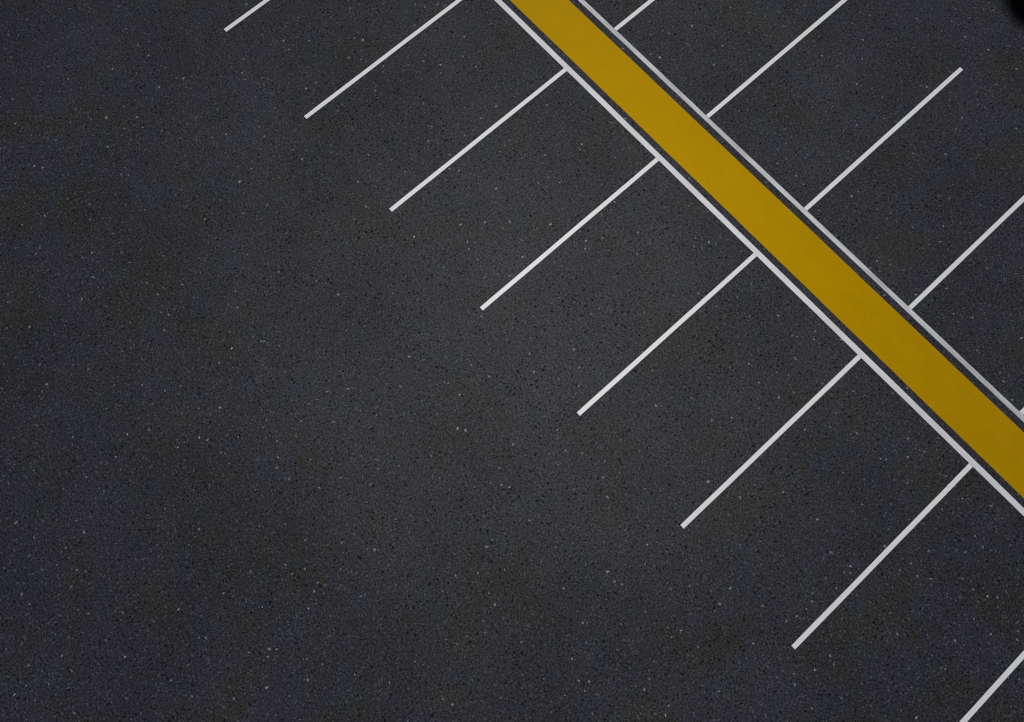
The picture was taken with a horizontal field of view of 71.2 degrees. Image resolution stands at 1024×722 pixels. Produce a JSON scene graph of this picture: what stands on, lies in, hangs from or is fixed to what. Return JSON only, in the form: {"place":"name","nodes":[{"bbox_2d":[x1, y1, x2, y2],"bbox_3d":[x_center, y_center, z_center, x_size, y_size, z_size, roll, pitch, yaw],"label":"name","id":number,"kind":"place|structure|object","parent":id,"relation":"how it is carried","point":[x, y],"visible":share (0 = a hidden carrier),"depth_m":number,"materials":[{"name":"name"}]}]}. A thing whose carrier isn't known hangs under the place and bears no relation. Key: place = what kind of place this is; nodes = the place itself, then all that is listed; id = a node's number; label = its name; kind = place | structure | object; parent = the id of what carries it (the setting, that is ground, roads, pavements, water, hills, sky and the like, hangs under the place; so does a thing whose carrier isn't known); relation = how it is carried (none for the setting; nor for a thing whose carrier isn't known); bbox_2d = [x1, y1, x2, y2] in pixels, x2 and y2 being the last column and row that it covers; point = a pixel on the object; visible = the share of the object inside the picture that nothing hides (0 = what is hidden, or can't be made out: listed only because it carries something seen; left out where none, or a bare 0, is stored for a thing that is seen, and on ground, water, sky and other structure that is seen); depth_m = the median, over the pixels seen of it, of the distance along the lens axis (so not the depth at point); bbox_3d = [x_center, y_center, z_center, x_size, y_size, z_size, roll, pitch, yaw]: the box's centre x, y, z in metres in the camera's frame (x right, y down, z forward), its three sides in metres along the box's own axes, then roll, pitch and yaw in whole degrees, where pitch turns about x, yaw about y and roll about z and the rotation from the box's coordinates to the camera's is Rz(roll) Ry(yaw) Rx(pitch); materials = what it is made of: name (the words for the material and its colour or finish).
{"place":"outdoors","nodes":[
{"label":"outdoors","id":0,"kind":"place"},
{"bbox_2d":[0,0,1023,721],"bbox_3d":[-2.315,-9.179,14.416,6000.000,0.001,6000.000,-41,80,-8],"label":"asphalt ground","id":1,"kind":"structure","parent":0,"point":[294,426],"depth_m":12.32,"materials":[{"name":"black asphalt"}]},
{"bbox_2d":[224,0,269,31],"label":"parking line","id":2,"kind":"object","parent":1,"relation":"on","point":[244,16],"visible":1,"depth_m":13.86,"materials":[{"name":"white paint"}]},
{"bbox_2d":[304,0,461,118],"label":"parking line","id":3,"kind":"object","parent":1,"relation":"on","point":[378,61],"visible":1,"depth_m":13.65,"materials":[{"name":"white paint"}]},
{"bbox_2d":[389,68,565,210],"bbox_3d":[-0.595,-4.137,13.284,4.314,0.004,0.084,-41,80,-8],"label":"parking line","id":4,"kind":"object","parent":1,"relation":"on","point":[476,141],"visible":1,"depth_m":13.27,"materials":[{"name":"white paint"}]},
{"bbox_2d":[480,158,658,309],"bbox_3d":[1.071,-2.318,12.875,4.314,0.004,0.084,-41,80,-8],"label":"parking line","id":5,"kind":"object","parent":1,"relation":"on","point":[567,235],"visible":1,"depth_m":12.86,"materials":[{"name":"white paint"}]},
{"bbox_2d":[614,0,653,30],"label":"parking line","id":6,"kind":"object","parent":1,"relation":"on","point":[632,15],"visible":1,"depth_m":13.85,"materials":[{"name":"white paint"}]},
{"bbox_2d":[577,253,755,415],"bbox_3d":[2.736,-0.498,12.466,4.314,0.004,0.084,-41,80,-8],"label":"parking line","id":7,"kind":"object","parent":1,"relation":"on","point":[645,353],"visible":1,"depth_m":12.45,"materials":[{"name":"white paint"}]},
{"bbox_2d":[495,0,1023,515],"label":"boundary line","id":8,"kind":"object","parent":1,"relation":"on","point":[993,482],"visible":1,"depth_m":12.73,"materials":[{"name":"paint"}]},
{"bbox_2d":[510,0,1023,497],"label":"yellow band","id":9,"kind":"object","parent":1,"relation":"on","point":[962,406],"visible":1,"depth_m":12.83,"materials":[{"name":"paint"}]},
{"bbox_2d":[681,355,860,527],"bbox_3d":[4.401,1.321,12.057,4.314,0.004,0.084,-41,80,-8],"label":"parking line","id":10,"kind":"object","parent":1,"relation":"on","point":[764,447],"visible":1,"depth_m":12.04,"materials":[{"name":"white paint"}]},
{"bbox_2d":[706,0,846,117],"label":"parking line","id":11,"kind":"object","parent":1,"relation":"on","point":[773,60],"visible":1,"depth_m":13.63,"materials":[{"name":"white paint"}]},
{"bbox_2d":[578,0,1023,421],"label":"boundary line","id":12,"kind":"object","parent":1,"relation":"on","point":[875,278],"visible":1,"depth_m":12.93,"materials":[{"name":"paint"}]},
{"bbox_2d":[791,463,972,648],"bbox_3d":[6.066,3.140,11.648,4.314,0.004,0.084,-41,80,-8],"label":"parking line","id":13,"kind":"object","parent":1,"relation":"on","point":[876,561],"visible":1,"depth_m":11.63,"materials":[{"name":"white paint"}]},
{"bbox_2d":[804,67,962,209],"bbox_3d":[6.931,-4.155,13.278,4.316,0.004,0.083,-41,80,-8],"label":"parking line","id":14,"kind":"object","parent":1,"relation":"on","point":[839,178],"visible":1,"depth_m":13.27,"materials":[{"name":"white paint"}]},
{"bbox_2d":[908,195,1023,308],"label":"parking line","id":15,"kind":"object","parent":1,"relation":"on","point":[963,256],"visible":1,"depth_m":12.77,"materials":[{"name":"white paint"}]},
{"bbox_2d":[959,651,1023,721],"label":"parking line","id":16,"kind":"object","parent":1,"relation":"on","point":[993,688],"visible":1,"depth_m":11.20,"materials":[{"name":"white paint"}]},
{"bbox_2d":[1006,0,1023,23],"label":"oil stain","id":17,"kind":"object","parent":1,"relation":"on","point":[1016,7],"visible":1,"depth_m":13.87,"materials":[{"name":"black"}]}
]}

